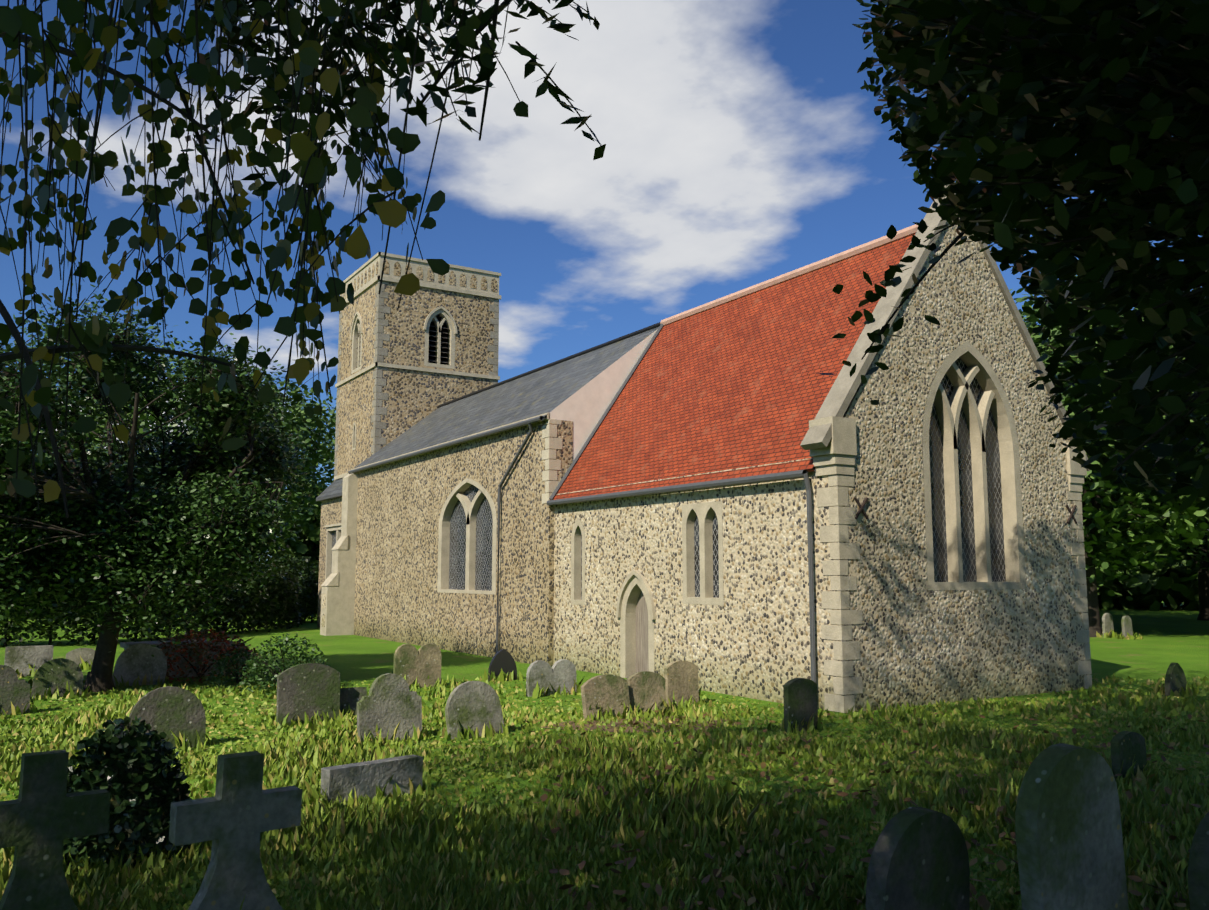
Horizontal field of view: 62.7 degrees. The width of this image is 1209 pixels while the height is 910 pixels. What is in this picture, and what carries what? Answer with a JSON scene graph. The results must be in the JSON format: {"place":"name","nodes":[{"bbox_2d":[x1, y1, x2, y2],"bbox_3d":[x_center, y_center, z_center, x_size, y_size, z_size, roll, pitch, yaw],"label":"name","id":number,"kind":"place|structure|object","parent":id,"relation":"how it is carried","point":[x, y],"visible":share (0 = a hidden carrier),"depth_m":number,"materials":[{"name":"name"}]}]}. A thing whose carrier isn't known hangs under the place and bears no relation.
{"place":"outdoors","nodes":[
{"label":"outdoors","id":0,"kind":"place"},
{"bbox_2d":[230,644,249,666],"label":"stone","id":1,"kind":"object","parent":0,"point":[238,648],"visible":0.1,"depth_m":22.77,"materials":[{"name":"grey stone"}]},
{"bbox_2d":[0,0,1201,560],"label":"sky","id":2,"kind":"structure","parent":0,"point":[745,147],"materials":[{"name":"blue"}]},
{"bbox_2d":[0,674,1208,779],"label":"grass","id":3,"kind":"structure","parent":0,"point":[1002,743],"depth_m":12.96,"materials":[{"name":"green plant"}]},
{"bbox_2d":[0,601,1208,909],"bbox_3d":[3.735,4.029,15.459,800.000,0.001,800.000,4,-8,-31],"label":"ground","id":4,"kind":"structure","parent":0,"point":[1180,635],"depth_m":17.32,"materials":[{"name":"green plant"}]},
{"bbox_2d":[0,665,29,714],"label":"stone","id":5,"kind":"object","parent":4,"relation":"on","point":[14,690],"visible":0.88,"depth_m":15.37,"materials":[{"name":"grey stone"}]},
{"bbox_2d":[4,645,53,676],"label":"stone","id":6,"kind":"object","parent":4,"relation":"on","point":[22,660],"visible":0.5,"depth_m":21.12,"materials":[{"name":"grey stone"}]},
{"bbox_2d":[0,350,103,458],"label":"tree","id":7,"kind":"object","parent":4,"relation":"on","point":[70,433],"depth_m":50.41,"materials":[{"name":"green plant"}]},
{"bbox_2d":[0,749,110,909],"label":"cross","id":8,"kind":"object","parent":4,"relation":"on","point":[44,815],"visible":1,"depth_m":5.45,"materials":[{"name":"grey stone"}]},
{"bbox_2d":[31,658,82,698],"bbox_3d":[-9.647,3.997,17.513,0.778,0.800,0.100,9,-15,-30],"label":"stone","id":9,"kind":"object","parent":4,"relation":"on","point":[59,673],"visible":0.69,"depth_m":17.48,"materials":[{"name":"grey stone"}]},
{"bbox_2d":[66,648,94,667],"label":"stone","id":10,"kind":"object","parent":4,"relation":"on","point":[85,654],"visible":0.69,"depth_m":22.71,"materials":[{"name":"grey stone"}]},
{"bbox_2d":[63,716,192,869],"bbox_3d":[-3.683,2.598,7.546,1.139,1.183,0.686,4,-8,-31],"label":"bush","id":11,"kind":"object","parent":4,"relation":"on","point":[120,743],"depth_m":7.44,"materials":[{"name":"green plant"}]},
{"bbox_2d":[113,643,166,686],"bbox_3d":[-9.100,4.174,19.474,0.933,0.930,0.100,15,-20,-29],"label":"stone","id":12,"kind":"object","parent":4,"relation":"on","point":[133,662],"visible":0.69,"depth_m":19.44,"materials":[{"name":"grey stone"}]},
{"bbox_2d":[0,554,318,646],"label":"hedge","id":13,"kind":"object","parent":4,"relation":"on","point":[293,597],"visible":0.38,"depth_m":36.39,"materials":[{"name":"green plant"}]},
{"bbox_2d":[0,277,322,691],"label":"holly tree","id":14,"kind":"object","parent":4,"relation":"on","point":[132,529],"visible":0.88,"depth_m":18.46,"materials":[{"name":"green plant"}]},
{"bbox_2d":[127,686,205,749],"bbox_3d":[-5.441,3.330,12.338,0.889,0.880,0.100,4,-11,-31],"label":"stone","id":15,"kind":"object","parent":4,"relation":"on","point":[167,710],"visible":0.69,"depth_m":12.35,"materials":[{"name":"grey stone"}]},
{"bbox_2d":[120,639,232,677],"bbox_3d":[-9.174,4.364,21.234,2.040,0.720,1.040,5,-9,-36],"label":"table tomb","id":16,"kind":"object","parent":4,"relation":"on","point":[125,645],"visible":0.39,"depth_m":20.98,"materials":[{"name":"grey stone"}]},
{"bbox_2d":[50,335,334,614],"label":"tree","id":17,"kind":"object","parent":4,"relation":"on","point":[297,411],"visible":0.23,"depth_m":54.17,"materials":[{"name":"green plant"}]},
{"bbox_2d":[152,628,259,683],"bbox_3d":[-8.526,4.193,20.895,2.585,1.050,2.608,4,-8,-31],"label":"red shrub","id":18,"kind":"object","parent":4,"relation":"on","point":[224,637],"visible":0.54,"depth_m":20.43,"materials":[{"name":"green plant"}]},
{"bbox_2d":[169,751,301,909],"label":"cross","id":19,"kind":"object","parent":4,"relation":"on","point":[237,814],"visible":1,"depth_m":5.72,"materials":[{"name":"grey stone"}]},
{"bbox_2d":[205,648,268,686],"bbox_3d":[-7.226,4.188,19.597,1.226,0.733,1.232,4,-8,-31],"label":"green shrub","id":20,"kind":"object","parent":4,"relation":"on","point":[237,657],"visible":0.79,"depth_m":19.45,"materials":[{"name":"green plant"}]},
{"bbox_2d":[237,633,328,694],"bbox_3d":[-5.957,3.886,18.617,1.745,1.095,1.701,4,-8,-31],"label":"green shrub","id":21,"kind":"object","parent":4,"relation":"on","point":[284,651],"visible":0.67,"depth_m":18.43,"materials":[{"name":"green plant"}]},
{"bbox_2d":[253,392,336,559],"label":"tree","id":22,"kind":"object","parent":4,"relation":"on","point":[332,419],"visible":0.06,"depth_m":68.37,"materials":[{"name":"green plant"}]},
{"bbox_2d":[0,0,605,553],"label":"birch tree","id":23,"kind":"object","parent":4,"relation":"on","point":[314,168],"visible":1,"depth_m":3.09,"materials":[{"name":"green plant"}]},
{"bbox_2d":[276,663,339,725],"bbox_3d":[-4.313,3.536,14.454,0.889,0.980,0.100,4,-12,-31],"label":"stone","id":24,"kind":"object","parent":4,"relation":"on","point":[309,689],"visible":0.75,"depth_m":14.41,"materials":[{"name":"grey stone"}]},
{"bbox_2d":[340,687,366,716],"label":"stone","id":25,"kind":"object","parent":4,"relation":"on","point":[351,696],"visible":0.26,"depth_m":14.90,"materials":[{"name":"grey stone"}]},
{"bbox_2d":[321,754,422,804],"bbox_3d":[-2.242,3.211,9.605,1.022,0.460,0.160,7,-9,-43],"label":"gravestone","id":26,"kind":"object","parent":4,"relation":"on","point":[365,778],"visible":0.52,"depth_m":9.52,"materials":[{"name":"grey stone"}]},
{"bbox_2d":[357,673,421,741],"bbox_3d":[-2.807,3.355,12.959,0.844,0.980,0.100,2,-9,-32],"label":"stone","id":27,"kind":"object","parent":4,"relation":"on","point":[390,701],"visible":0.88,"depth_m":12.92,"materials":[{"name":"grey stone"}]},
{"bbox_2d":[393,643,441,687],"bbox_3d":[-3.595,4.110,19.065,0.933,0.944,0.100,4,-8,-31],"label":"stone","id":28,"kind":"object","parent":4,"relation":"on","point":[411,663],"visible":0.85,"depth_m":19.03,"materials":[{"name":"beige stone"}]},
{"bbox_2d":[445,681,503,738],"bbox_3d":[-1.754,3.467,13.312,0.778,0.850,0.100,-5,-8,-33],"label":"stone","id":29,"kind":"object","parent":4,"relation":"on","point":[475,704],"visible":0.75,"depth_m":13.27,"materials":[{"name":"grey stone"}]},
{"bbox_2d":[488,649,516,680],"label":"stone","id":30,"kind":"object","parent":4,"relation":"on","point":[503,659],"visible":0.71,"depth_m":20.29,"materials":[{"name":"grey stone"}]},
{"bbox_2d":[526,659,575,696],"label":"stone","id":31,"kind":"object","parent":4,"relation":"on","point":[560,673],"visible":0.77,"depth_m":17.82,"materials":[{"name":"grey stone"}]},
{"bbox_2d":[0,629,1206,909],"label":"grass tufts","id":32,"kind":"object","parent":4,"relation":"on","point":[418,735],"visible":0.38,"depth_m":14.13,"materials":[{"name":"green plant"}]},
{"bbox_2d":[0,744,1208,909],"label":"grass","id":33,"kind":"structure","parent":4,"relation":"on","point":[678,817],"depth_m":7.71,"materials":[{"name":"green plant"}]},
{"bbox_2d":[581,674,629,719],"bbox_3d":[0.023,3.701,14.941,0.778,0.770,0.100,1,-12,-32],"label":"stone","id":34,"kind":"object","parent":4,"relation":"on","point":[610,691],"visible":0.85,"depth_m":14.90,"materials":[{"name":"beige stone"}]},
{"bbox_2d":[11,426,1208,610],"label":"distant treeline","id":35,"kind":"object","parent":4,"relation":"on","point":[1167,586],"visible":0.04,"depth_m":60.94,"materials":[{"name":"green plant"}]},
{"bbox_2d":[541,716,741,732],"bbox_3d":[0.520,3.880,14.275,2.987,0.001,1.546,1,-7,-12],"label":"soil patch","id":36,"kind":"object","parent":4,"relation":"on","point":[610,729],"visible":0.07,"depth_m":14.18,"materials":[{"name":"brown soil"}]},
{"bbox_2d":[626,671,665,713],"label":"stone","id":37,"kind":"object","parent":4,"relation":"on","point":[647,689],"visible":0.77,"depth_m":15.39,"materials":[{"name":"beige stone"}]},
{"bbox_2d":[664,660,698,706],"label":"stone","id":38,"kind":"object","parent":4,"relation":"on","point":[681,679],"visible":0.73,"depth_m":16.38,"materials":[{"name":"beige stone"}]},
{"bbox_2d":[316,182,1091,712],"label":"church","id":39,"kind":"structure","parent":4,"relation":"on","point":[736,494],"depth_m":19.24,"materials":[{"name":"stone"}]},
{"bbox_2d":[783,678,817,732],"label":"stone","id":40,"kind":"object","parent":4,"relation":"on","point":[800,699],"visible":0.73,"depth_m":13.70,"materials":[{"name":"grey stone"}]},
{"bbox_2d":[526,707,1208,909],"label":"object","id":41,"kind":"object","parent":4,"relation":"on","point":[983,902],"visible":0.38,"depth_m":7.87,"materials":[{"name":"plant"}]},
{"bbox_2d":[866,807,969,909],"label":"stone","id":42,"kind":"object","parent":4,"relation":"on","point":[919,859],"visible":1,"depth_m":5.20,"materials":[{"name":"grey stone"}]},
{"bbox_2d":[817,0,1208,512],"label":"oak tree","id":43,"kind":"object","parent":4,"relation":"on","point":[1116,92],"visible":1,"depth_m":4.93,"materials":[{"name":"green plant"}]},
{"bbox_2d":[1015,743,1128,909],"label":"stone","id":44,"kind":"object","parent":4,"relation":"on","point":[1069,841],"visible":1,"depth_m":4.92,"materials":[{"name":"grey stone"}]},
{"bbox_2d":[1102,613,1113,637],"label":"stone","id":45,"kind":"object","parent":4,"relation":"on","point":[1107,621],"visible":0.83,"depth_m":34.20,"materials":[{"name":"grey stone"}]},
{"bbox_2d":[1009,275,1208,636],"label":"tree","id":46,"kind":"object","parent":4,"relation":"on","point":[1095,521],"visible":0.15,"depth_m":33.46,"materials":[{"name":"green plant"}]},
{"bbox_2d":[1037,338,1208,600],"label":"tree","id":47,"kind":"object","parent":4,"relation":"on","point":[1111,593],"depth_m":37.13,"materials":[{"name":"green plant"}]},
{"bbox_2d":[1121,616,1132,637],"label":"stone","id":48,"kind":"object","parent":4,"relation":"on","point":[1126,622],"visible":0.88,"depth_m":33.31,"materials":[{"name":"grey stone"}]},
{"bbox_2d":[1110,731,1146,780],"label":"stone","id":49,"kind":"object","parent":4,"relation":"on","point":[1127,746],"visible":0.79,"depth_m":10.37,"materials":[{"name":"grey stone"}]},
{"bbox_2d":[1116,497,1208,620],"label":"tree","id":50,"kind":"object","parent":4,"relation":"on","point":[1201,561],"depth_m":47.08,"materials":[{"name":"green plant"}]},
{"bbox_2d":[1165,662,1186,695],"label":"stone","id":51,"kind":"object","parent":4,"relation":"on","point":[1175,678],"visible":0.71,"depth_m":17.75,"materials":[{"name":"grey stone"}]},
{"bbox_2d":[1188,812,1208,909],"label":"stone","id":52,"kind":"object","parent":4,"relation":"on","point":[1198,876],"visible":1,"depth_m":4.88,"materials":[{"name":"grey stone"}]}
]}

